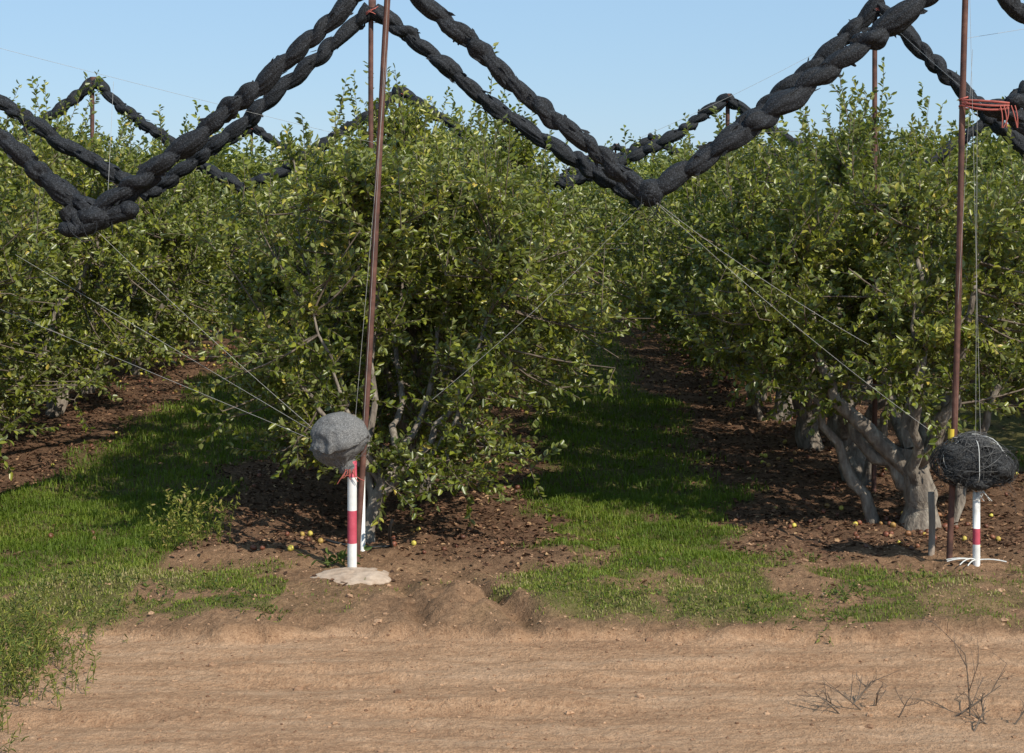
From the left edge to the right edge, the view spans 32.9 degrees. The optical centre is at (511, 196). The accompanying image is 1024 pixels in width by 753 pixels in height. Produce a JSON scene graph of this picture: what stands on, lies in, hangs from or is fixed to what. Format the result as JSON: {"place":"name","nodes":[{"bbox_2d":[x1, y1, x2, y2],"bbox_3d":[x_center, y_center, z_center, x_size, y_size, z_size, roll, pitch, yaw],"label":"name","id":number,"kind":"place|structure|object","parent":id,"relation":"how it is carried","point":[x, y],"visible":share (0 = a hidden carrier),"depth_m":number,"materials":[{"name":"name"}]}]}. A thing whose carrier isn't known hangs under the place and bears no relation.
{"place":"outdoors","nodes":[
{"label":"outdoors","id":0,"kind":"place"},
{"bbox_2d":[0,267,1023,752],"bbox_3d":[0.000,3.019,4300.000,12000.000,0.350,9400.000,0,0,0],"label":"ground","id":1,"kind":"structure","parent":0,"point":[220,637],"depth_m":12.33,"materials":[{"name":"soil"}]},
{"bbox_2d":[0,681,20,733],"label":"roadside weed","id":2,"kind":"object","parent":1,"relation":"on","point":[2,709],"visible":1,"depth_m":10.19,"materials":[{"name":"green plant"}]},
{"bbox_2d":[0,722,28,752],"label":"roadside weed","id":3,"kind":"object","parent":1,"relation":"on","point":[11,741],"visible":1,"depth_m":9.67,"materials":[{"name":"green plant"}]},
{"bbox_2d":[0,618,97,661],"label":"roadside weed","id":4,"kind":"object","parent":1,"relation":"on","point":[61,641],"visible":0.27,"depth_m":11.92,"materials":[{"name":"green plant"}]},
{"bbox_2d":[0,594,103,689],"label":"roadside weed","id":5,"kind":"object","parent":1,"relation":"on","point":[9,637],"visible":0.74,"depth_m":11.56,"materials":[{"name":"green plant"}]},
{"bbox_2d":[0,621,106,709],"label":"roadside weed","id":6,"kind":"object","parent":1,"relation":"on","point":[15,673],"visible":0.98,"depth_m":10.92,"materials":[{"name":"green plant"}]},
{"bbox_2d":[0,122,123,439],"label":"apple tree","id":7,"kind":"object","parent":1,"relation":"on","point":[8,388],"visible":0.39,"depth_m":18.34,"materials":[{"name":"green plant"}]},
{"bbox_2d":[0,103,128,480],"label":"apple tree","id":8,"kind":"object","parent":1,"relation":"on","point":[12,284],"visible":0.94,"depth_m":16.16,"materials":[{"name":"green plant"}]},
{"bbox_2d":[0,563,129,649],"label":"roadside weed","id":9,"kind":"object","parent":1,"relation":"on","point":[31,604],"visible":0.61,"depth_m":12.30,"materials":[{"name":"green plant"}]},
{"bbox_2d":[90,77,95,141],"bbox_3d":[-6.773,0.680,28.000,0.106,5.241,0.106,0,0,-45],"label":"net support pole","id":10,"kind":"object","parent":1,"relation":"on","point":[92,121],"visible":0.23,"depth_m":27.97,"materials":[{"name":"metal"}]},
{"bbox_2d":[13,77,245,192],"bbox_3d":[-6.756,-1.009,27.948,5.012,1.887,0.266,0,0,0],"label":"rolled hail net","id":11,"kind":"object","parent":10,"relation":"attached to","point":[121,107],"visible":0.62,"depth_m":27.88,"materials":[{"name":"black fabric"}]},
{"bbox_2d":[9,563,185,619],"bbox_3d":[-3.047,2.973,13.242,1.719,0.188,0.994,0,0,25],"label":"weed","id":12,"kind":"object","parent":1,"relation":"on","point":[84,575],"visible":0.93,"depth_m":13.28,"materials":[{"name":"green plant"}]},
{"bbox_2d":[0,71,210,433],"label":"apple tree","id":13,"kind":"object","parent":1,"relation":"on","point":[56,162],"visible":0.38,"depth_m":20.67,"materials":[{"name":"green plant"}]},
{"bbox_2d":[9,70,231,416],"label":"apple tree","id":14,"kind":"object","parent":1,"relation":"on","point":[187,264],"visible":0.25,"depth_m":23.63,"materials":[{"name":"green plant"}]},
{"bbox_2d":[3,97,257,393],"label":"apple tree","id":15,"kind":"object","parent":1,"relation":"on","point":[186,193],"visible":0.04,"depth_m":26.48,"materials":[{"name":"green plant"}]},
{"bbox_2d":[56,582,223,642],"bbox_3d":[-2.759,3.022,12.725,0.894,0.272,0.952,0,0,-44],"label":"weed","id":16,"kind":"object","parent":1,"relation":"on","point":[137,595],"visible":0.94,"depth_m":12.77,"materials":[{"name":"green plant"}]},
{"bbox_2d":[51,111,258,374],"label":"apple tree","id":17,"kind":"object","parent":1,"relation":"on","point":[194,335],"visible":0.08,"depth_m":29.10,"materials":[{"name":"green plant"}]},
{"bbox_2d":[79,100,284,357],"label":"apple tree","id":18,"kind":"object","parent":1,"relation":"on","point":[221,161],"visible":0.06,"depth_m":31.83,"materials":[{"name":"green plant"}]},
{"bbox_2d":[146,476,240,550],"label":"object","id":19,"kind":"object","parent":1,"relation":"on","point":[172,520],"visible":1,"depth_m":14.73,"materials":[{"name":"green plant"}]},
{"bbox_2d":[141,573,260,603],"bbox_3d":[-2.330,2.978,13.210,0.879,0.145,0.759,0,0,0],"label":"weed","id":20,"kind":"object","parent":1,"relation":"on","point":[207,584],"visible":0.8,"depth_m":13.17,"materials":[{"name":"green plant"}]},
{"bbox_2d":[133,105,294,346],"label":"apple tree","id":21,"kind":"object","parent":1,"relation":"on","point":[206,108],"visible":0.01,"depth_m":34.44,"materials":[{"name":"green plant"}]},
{"bbox_2d":[197,586,280,614],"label":"weed","id":22,"kind":"object","parent":1,"relation":"on","point":[232,593],"visible":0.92,"depth_m":12.69,"materials":[{"name":"green plant"}]},
{"bbox_2d":[204,113,305,332],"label":"apple tree","id":23,"kind":"object","parent":1,"relation":"on","point":[247,154],"visible":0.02,"depth_m":37.41,"materials":[{"name":"green plant"}]},
{"bbox_2d":[235,601,288,621],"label":"weed","id":24,"kind":"object","parent":1,"relation":"on","point":[272,612],"visible":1,"depth_m":12.46,"materials":[{"name":"green plant"}]},
{"bbox_2d":[219,128,311,324],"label":"apple tree","id":25,"kind":"object","parent":1,"relation":"on","point":[259,152],"visible":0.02,"depth_m":40.02,"materials":[{"name":"green plant"}]},
{"bbox_2d":[292,545,371,567],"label":"weed","id":26,"kind":"object","parent":1,"relation":"on","point":[341,556],"visible":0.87,"depth_m":14.18,"materials":[{"name":"green plant"}]},
{"bbox_2d":[310,567,390,584],"bbox_3d":[-1.274,3.027,13.746,0.664,0.136,0.570,0,0,0],"label":"concrete footing","id":27,"kind":"object","parent":1,"relation":"on","point":[358,575],"visible":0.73,"depth_m":13.64,"materials":[{"name":"concrete"}]},
{"bbox_2d":[309,412,370,566],"bbox_3d":[-1.385,2.431,13.971,0.501,1.395,0.416,0,0,0],"label":"marker post","id":28,"kind":"object","parent":27,"relation":"on","point":[340,440],"visible":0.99,"depth_m":13.89,"materials":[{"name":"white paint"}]},
{"bbox_2d":[0,309,311,439],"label":"guy wire","id":29,"kind":"object","parent":28,"relation":"attached to","point":[156,374],"visible":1,"depth_m":14.41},
{"bbox_2d":[15,254,309,429],"bbox_3d":[-2.900,1.225,14.475,2.992,1.453,0.003,0,0,21],"label":"guy wire","id":30,"kind":"object","parent":28,"relation":"attached to","point":[163,342],"visible":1,"depth_m":14.47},
{"bbox_2d":[97,231,310,426],"bbox_3d":[-2.435,1.125,14.060,1.980,1.752,0.003,0,0,5],"label":"guy wire","id":31,"kind":"object","parent":28,"relation":"attached to","point":[202,330],"visible":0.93,"depth_m":14.06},
{"bbox_2d":[355,57,386,416],"bbox_3d":[-1.145,0.325,14.075,0.316,3.050,0.002,0,0,-37],"label":"guy wire","id":32,"kind":"object","parent":28,"relation":"attached to","point":[370,241],"visible":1,"depth_m":14.07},
{"bbox_2d":[325,519,393,547],"bbox_3d":[-1.241,2.844,14.777,0.736,0.298,0.222,0,0,34],"label":"irrigation hose","id":33,"kind":"object","parent":1,"relation":"on","point":[389,535],"visible":0.83,"depth_m":14.73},
{"bbox_2d":[360,484,364,550],"bbox_3d":[-1.270,2.740,14.750,0.040,0.720,0.040,0,0,0],"label":"white stake","id":34,"kind":"object","parent":1,"relation":"on","point":[362,544],"visible":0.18,"depth_m":14.73,"materials":[{"name":"paint"}]},
{"bbox_2d":[368,0,375,414],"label":"net support pole","id":35,"kind":"object","parent":1,"relation":"on","point":[371,4],"visible":0.4,"depth_m":17.58,"materials":[{"name":"metal"}]},
{"bbox_2d":[146,2,640,207],"bbox_3d":[-1.186,-0.932,17.553,5.081,2.098,0.253,0,0,0],"label":"rolled hail net","id":36,"kind":"object","parent":35,"relation":"attached to","point":[449,68],"visible":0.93,"depth_m":17.49,"materials":[{"name":"black fabric"}]},
{"bbox_2d":[357,0,389,561],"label":"net support pole","id":37,"kind":"object","parent":1,"relation":"on","point":[372,295],"visible":0.8,"depth_m":14.18,"materials":[{"name":"metal"}]},
{"bbox_2d":[93,0,643,210],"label":"rolled hail net","id":38,"kind":"object","parent":37,"relation":"attached to","point":[187,145],"visible":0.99,"depth_m":14.09,"materials":[{"name":"black fabric"}]},
{"bbox_2d":[55,175,161,244],"bbox_3d":[-3.299,0.072,14.188,0.827,0.634,0.363,0,0,0],"label":"bunched net","id":39,"kind":"object","parent":38,"relation":"attached to","point":[77,223],"visible":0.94,"depth_m":14.06,"materials":[{"name":"black fabric"}]},
{"bbox_2d":[634,179,663,221],"bbox_3d":[1.116,0.030,14.150,0.263,0.349,0.227,0,0,0],"label":"bunched net","id":40,"kind":"object","parent":38,"relation":"attached to","point":[649,194],"visible":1,"depth_m":14.06,"materials":[{"name":"fabric"}]},
{"bbox_2d":[432,212,634,399],"bbox_3d":[0.225,0.835,14.100,1.752,1.632,0.003,0,0,0],"label":"guy wire","id":41,"kind":"object","parent":40,"relation":"attached to","point":[533,311],"visible":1,"depth_m":14.10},
{"bbox_2d":[660,205,866,343],"bbox_3d":[2.010,0.600,14.100,1.782,1.202,0.003,0,0,0],"label":"guy wire","id":42,"kind":"object","parent":40,"relation":"attached to","point":[758,276],"visible":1,"depth_m":14.10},
{"bbox_2d":[656,203,928,429],"bbox_3d":[2.260,0.950,14.100,2.282,1.902,0.003,0,0,0],"label":"guy wire","id":43,"kind":"object","parent":40,"relation":"attached to","point":[791,322],"visible":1,"depth_m":14.10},
{"bbox_2d":[364,0,387,414],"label":"guy wire","id":44,"kind":"object","parent":37,"relation":"attached to","point":[375,215],"visible":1,"depth_m":14.06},
{"bbox_2d":[153,77,635,544],"bbox_3d":[-1.028,1.045,16.211,4.348,4.334,4.087,0,0,0],"label":"apple tree","id":45,"kind":"object","parent":1,"relation":"on","point":[346,187],"visible":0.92,"depth_m":15.29,"materials":[{"name":"green plant"}]},
{"bbox_2d":[204,42,604,444],"bbox_3d":[-1.145,0.735,20.223,4.367,4.938,4.270,0,0,37],"label":"apple tree","id":46,"kind":"object","parent":1,"relation":"on","point":[527,152],"visible":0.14,"depth_m":19.90,"materials":[{"name":"green plant"}]},
{"bbox_2d":[250,86,601,351],"bbox_3d":[-1.115,0.782,25.269,5.153,4.786,4.671,0,0,36],"label":"apple tree","id":47,"kind":"object","parent":1,"relation":"on","point":[523,174],"depth_m":25.24,"materials":[{"name":"green plant"}]},
{"bbox_2d":[187,87,680,492],"bbox_3d":[-0.705,0.987,17.561,5.038,4.268,4.479,0,0,19],"label":"apple tree","id":48,"kind":"object","parent":1,"relation":"on","point":[436,292],"visible":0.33,"depth_m":16.74,"materials":[{"name":"green plant"}]},
{"bbox_2d":[254,113,650,410],"bbox_3d":[-0.682,1.037,22.831,5.133,4.307,4.653,0,0,-21],"label":"apple tree","id":49,"kind":"object","parent":1,"relation":"on","point":[615,324],"depth_m":22.98,"materials":[{"name":"green plant"}]},
{"bbox_2d":[375,90,576,222],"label":"apple tree","id":50,"kind":"object","parent":1,"relation":"on","point":[456,113],"depth_m":33.00,"materials":[{"name":"green plant"}]},
{"bbox_2d":[0,327,1023,632],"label":"grass","id":51,"kind":"structure","parent":1,"relation":"on","point":[90,511],"depth_m":16.38,"materials":[{"name":"plant"}]},
{"bbox_2d":[0,528,1023,752],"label":"soil clods","id":52,"kind":"object","parent":1,"relation":"on","point":[499,689],"visible":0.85,"depth_m":12.20,"materials":[{"name":"soil"}]},
{"bbox_2d":[0,347,1023,588],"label":"fallen leaves","id":53,"kind":"object","parent":1,"relation":"on","point":[773,509],"visible":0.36,"depth_m":17.25,"materials":[{"name":"brown plant"}]},
{"bbox_2d":[3,340,1021,553],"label":"fallen apples","id":54,"kind":"object","parent":1,"relation":"on","point":[892,523],"visible":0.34,"depth_m":17.18,"materials":[{"name":"food"}]},
{"bbox_2d":[449,106,600,373],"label":"apple tree","id":55,"kind":"object","parent":1,"relation":"on","point":[594,276],"depth_m":28.34,"materials":[{"name":"green plant"}]},
{"bbox_2d":[111,123,972,281],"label":"distant orchard","id":56,"kind":"object","parent":1,"relation":"on","point":[597,193],"depth_m":48.79,"materials":[{"name":"green plant"}]},
{"bbox_2d":[537,578,641,607],"bbox_3d":[0.563,2.938,12.899,0.832,0.207,0.406,0,0,0],"label":"weed","id":57,"kind":"object","parent":1,"relation":"on","point":[564,587],"visible":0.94,"depth_m":12.94,"materials":[{"name":"green plant"}]},
{"bbox_2d":[580,126,689,269],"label":"apple tree","id":58,"kind":"object","parent":1,"relation":"on","point":[602,196],"visible":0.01,"depth_m":43.65,"materials":[{"name":"green plant"}]},
{"bbox_2d":[591,153,683,329],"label":"apple tree","id":59,"kind":"object","parent":1,"relation":"on","point":[615,203],"visible":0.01,"depth_m":35.85,"materials":[{"name":"green plant"}]},
{"bbox_2d":[584,134,698,337],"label":"apple tree","id":60,"kind":"object","parent":1,"relation":"on","point":[610,234],"visible":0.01,"depth_m":33.01,"materials":[{"name":"green plant"}]},
{"bbox_2d":[583,576,709,612],"bbox_3d":[1.049,2.986,12.979,0.680,0.146,0.969,0,0,30],"label":"weed","id":61,"kind":"object","parent":1,"relation":"on","point":[659,593],"visible":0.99,"depth_m":13.04,"materials":[{"name":"green plant"}]},
{"bbox_2d":[587,122,706,300],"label":"apple tree","id":62,"kind":"object","parent":1,"relation":"on","point":[653,138],"depth_m":40.56,"materials":[{"name":"green plant"}]},
{"bbox_2d":[583,133,718,302],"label":"apple tree","id":63,"kind":"object","parent":1,"relation":"on","point":[651,168],"visible":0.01,"depth_m":37.92,"materials":[{"name":"green plant"}]},
{"bbox_2d":[599,112,768,338],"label":"apple tree","id":64,"kind":"object","parent":1,"relation":"on","point":[643,326],"visible":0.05,"depth_m":30.85,"materials":[{"name":"green plant"}]},
{"bbox_2d":[630,582,802,631],"bbox_3d":[1.508,3.004,12.816,1.247,0.202,0.999,0,0,0],"label":"weed","id":65,"kind":"object","parent":1,"relation":"on","point":[748,604],"visible":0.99,"depth_m":12.76,"materials":[{"name":"green plant"}]},
{"bbox_2d":[725,93,730,381],"bbox_3d":[3.497,0.815,28.000,0.106,4.971,0.106,0,0,-45],"label":"net support pole","id":66,"kind":"object","parent":1,"relation":"on","point":[727,119],"visible":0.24,"depth_m":27.97,"materials":[{"name":"metal"}]},
{"bbox_2d":[564,93,869,189],"bbox_3d":[3.440,-0.837,27.947,5.206,1.671,0.268,0,0,0],"label":"rolled hail net","id":67,"kind":"object","parent":66,"relation":"attached to","point":[731,101],"visible":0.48,"depth_m":27.88,"materials":[{"name":"black fabric"}]},
{"bbox_2d":[596,141,870,401],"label":"apple tree","id":68,"kind":"object","parent":1,"relation":"on","point":[651,260],"visible":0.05,"depth_m":26.26,"materials":[{"name":"green plant"}]},
{"bbox_2d":[586,106,899,363],"bbox_3d":[3.763,0.840,27.982,4.943,4.715,4.553,0,0,16],"label":"apple tree","id":69,"kind":"object","parent":1,"relation":"on","point":[621,237],"depth_m":27.55,"materials":[{"name":"green plant"}]},
{"bbox_2d":[609,153,938,421],"bbox_3d":[3.607,1.270,23.248,4.298,3.826,4.559,0,0,-29],"label":"apple tree","id":70,"kind":"object","parent":1,"relation":"on","point":[739,361],"visible":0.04,"depth_m":23.14,"materials":[{"name":"green plant"}]},
{"bbox_2d":[608,91,966,450],"bbox_3d":[3.557,1.048,20.620,4.569,4.428,4.847,0,0,-24],"label":"apple tree","id":71,"kind":"object","parent":1,"relation":"on","point":[803,441],"visible":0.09,"depth_m":20.60,"materials":[{"name":"green plant"}]},
{"bbox_2d":[741,544,839,562],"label":"weed","id":72,"kind":"object","parent":1,"relation":"on","point":[777,553],"visible":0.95,"depth_m":14.35,"materials":[{"name":"green plant"}]},
{"bbox_2d":[784,602,865,645],"bbox_3d":[2.291,3.059,12.463,0.458,0.209,0.578,0,0,-19],"label":"weed","id":73,"kind":"object","parent":1,"relation":"on","point":[831,617],"visible":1,"depth_m":12.50,"materials":[{"name":"green plant"}]},
{"bbox_2d":[633,57,1023,485],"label":"apple tree","id":74,"kind":"object","parent":1,"relation":"on","point":[838,157],"visible":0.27,"depth_m":17.91,"materials":[{"name":"green plant"}]},
{"bbox_2d":[783,580,887,606],"bbox_3d":[2.430,2.970,13.061,0.690,0.198,0.597,0,0,-33],"label":"weed","id":75,"kind":"object","parent":1,"relation":"on","point":[834,590],"visible":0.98,"depth_m":13.04,"materials":[{"name":"green plant"}]},
{"bbox_2d":[661,87,1023,530],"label":"apple tree","id":76,"kind":"object","parent":1,"relation":"on","point":[795,254],"visible":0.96,"depth_m":15.67,"materials":[{"name":"green plant"}]},
{"bbox_2d":[798,670,920,717],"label":"dead twigs","id":77,"kind":"object","parent":1,"relation":"on","point":[859,696],"visible":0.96,"depth_m":10.69,"materials":[{"name":"brown wood"}]},
{"bbox_2d":[871,18,877,491],"bbox_3d":[3.692,0.640,17.600,0.095,5.320,0.078,0,0,0],"label":"net support pole","id":78,"kind":"object","parent":1,"relation":"on","point":[875,400],"visible":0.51,"depth_m":17.58,"materials":[{"name":"metal"}]},
{"bbox_2d":[640,53,814,137],"bbox_3d":[2.500,-1.200,17.600,2.401,1.203,0.003,0,0,0],"label":"guy wire","id":79,"kind":"object","parent":78,"relation":"attached to","point":[736,93],"visible":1,"depth_m":17.60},
{"bbox_2d":[644,0,1023,206],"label":"rolled hail net","id":80,"kind":"object","parent":78,"relation":"attached to","point":[871,11],"visible":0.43,"depth_m":17.49,"materials":[{"name":"black fabric"}]},
{"bbox_2d":[878,563,959,583],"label":"weed","id":81,"kind":"object","parent":1,"relation":"on","point":[912,573],"visible":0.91,"depth_m":13.60,"materials":[{"name":"green plant"}]},
{"bbox_2d":[928,492,935,555],"bbox_3d":[3.525,2.790,14.550,0.061,0.622,0.056,0,0,22],"label":"stake","id":82,"kind":"object","parent":1,"relation":"on","point":[932,522],"visible":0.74,"depth_m":14.53,"materials":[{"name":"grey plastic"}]},
{"bbox_2d":[861,70,1022,210],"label":"apple tree","id":83,"kind":"object","parent":1,"relation":"on","point":[902,134],"visible":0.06,"depth_m":32.48,"materials":[{"name":"green plant"}]},
{"bbox_2d":[946,0,967,561],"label":"net support pole","id":84,"kind":"object","parent":1,"relation":"on","point":[958,283],"visible":0.84,"depth_m":14.18,"materials":[{"name":"metal"}]},
{"bbox_2d":[651,0,1023,195],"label":"rolled hail net","id":85,"kind":"object","parent":84,"relation":"attached to","point":[899,17],"visible":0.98,"depth_m":14.11,"materials":[{"name":"black fabric"}]},
{"bbox_2d":[948,428,953,442],"bbox_3d":[3.603,1.960,14.200,0.062,0.121,0.059,0,0,0],"label":"yellow pole band","id":86,"kind":"object","parent":84,"relation":"attached to","point":[950,432],"visible":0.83,"depth_m":14.17,"materials":[{"name":"paint"}]},
{"bbox_2d":[958,50,972,297],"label":"guy wire","id":87,"kind":"object","parent":84,"relation":"attached to","point":[964,188],"visible":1,"depth_m":14.14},
{"bbox_2d":[958,93,1023,135],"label":"rope","id":88,"kind":"object","parent":84,"relation":"attached to","point":[1009,109],"visible":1,"depth_m":14.08,"materials":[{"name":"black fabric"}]},
{"bbox_2d":[912,614,1016,716],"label":"dead twigs","id":89,"kind":"object","parent":1,"relation":"on","point":[968,696],"visible":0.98,"depth_m":10.59,"materials":[{"name":"brown wood"}]},
{"bbox_2d":[916,110,1021,363],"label":"apple tree","id":90,"kind":"object","parent":1,"relation":"on","point":[994,156],"visible":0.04,"depth_m":30.41,"materials":[{"name":"green plant"}]},
{"bbox_2d":[929,430,1018,566],"bbox_3d":[3.755,2.491,14.108,0.714,1.191,0.516,0,0,0],"label":"marker post","id":91,"kind":"object","parent":1,"relation":"on","point":[977,462],"visible":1,"depth_m":13.97,"materials":[{"name":"white paint"}]},
{"bbox_2d":[970,18,980,435],"bbox_3d":[3.760,0.025,14.075,0.097,3.850,0.002,0,0,32],"label":"guy wire","id":92,"kind":"object","parent":91,"relation":"attached to","point":[975,225],"visible":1,"depth_m":14.07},
{"bbox_2d":[975,221,976,435],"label":"guy wire","id":93,"kind":"object","parent":91,"relation":"attached to","point":[976,283],"visible":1,"depth_m":14.02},
{"bbox_2d":[934,147,1023,325],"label":"apple tree","id":94,"kind":"object","parent":1,"relation":"on","point":[1019,165],"visible":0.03,"depth_m":27.64,"materials":[{"name":"green plant"}]},
{"bbox_2d":[965,688,1023,731],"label":"dead twigs","id":95,"kind":"object","parent":1,"relation":"on","point":[978,717],"visible":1,"depth_m":10.34,"materials":[{"name":"brown wood"}]},
{"bbox_2d":[0,0,1023,175],"label":"sky","id":96,"kind":"structure","parent":0,"point":[606,66],"materials":[{"name":"blue"}]},
{"bbox_3d":[-6.043,0.642,14.200,0.665,5.323,0.078,0,0,0],"label":"net support pole","id":97,"kind":"object","parent":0,"visible":0},
{"bbox_2d":[0,129,94,209],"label":"rolled hail net","id":98,"kind":"object","parent":97,"relation":"attached to","point":[60,190],"visible":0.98,"depth_m":14.11,"materials":[{"name":"black fabric"}]},
{"bbox_2d":[0,48,389,146],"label":"guy wire","id":99,"kind":"object","parent":97,"relation":"attached to","point":[171,92],"visible":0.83,"depth_m":16.13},
{"bbox_3d":[-6.508,0.665,17.600,0.095,5.270,0.078,0,0,0],"label":"net support pole","id":100,"kind":"object","parent":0,"visible":0},
{"bbox_2d":[0,94,149,201],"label":"rolled hail net","id":101,"kind":"object","parent":100,"relation":"attached to","point":[52,137],"visible":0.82,"depth_m":17.51,"materials":[{"name":"black fabric"}]},
{"bbox_3d":[-1.796,0.750,28.000,0.117,5.101,0.105,0,0,0],"label":"net support pole","id":102,"kind":"object","parent":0,"visible":0},
{"bbox_2d":[243,83,565,189],"bbox_3d":[-1.712,-0.959,27.952,5.246,1.758,0.262,0,0,0],"label":"rolled hail net","id":103,"kind":"object","parent":102,"relation":"attached to","point":[283,170],"visible":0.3,"depth_m":27.88,"materials":[{"name":"black fabric"}]},
{"bbox_3d":[8.294,0.715,28.000,0.117,5.171,0.105,0,0,0],"label":"net support pole","id":104,"kind":"object","parent":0,"visible":0},
{"bbox_2d":[903,80,1023,174],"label":"rolled hail net","id":105,"kind":"object","parent":104,"relation":"attached to","point":[970,131],"visible":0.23,"depth_m":27.90,"materials":[{"name":"black fabric"}]},
{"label":"net support pole","id":106,"kind":"object","parent":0,"visible":0},
{"bbox_2d":[225,124,287,155],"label":"rolled hail net","id":107,"kind":"object","parent":106,"relation":"attached to","point":[262,132],"visible":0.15,"depth_m":43.87,"materials":[{"name":"black fabric"}]},
{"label":"net support pole","id":108,"kind":"object","parent":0,"visible":0},
{"bbox_2d":[562,133,678,179],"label":"rolled hail net","id":109,"kind":"object","parent":108,"relation":"attached to","point":[645,140],"visible":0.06,"depth_m":43.87,"materials":[{"name":"black fabric"}]},
{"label":"net support pole","id":110,"kind":"object","parent":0,"visible":0},
{"bbox_2d":[560,143,641,176],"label":"rolled hail net","id":111,"kind":"object","parent":110,"relation":"attached to","point":[617,147],"visible":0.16,"depth_m":59.87,"materials":[{"name":"black fabric"}]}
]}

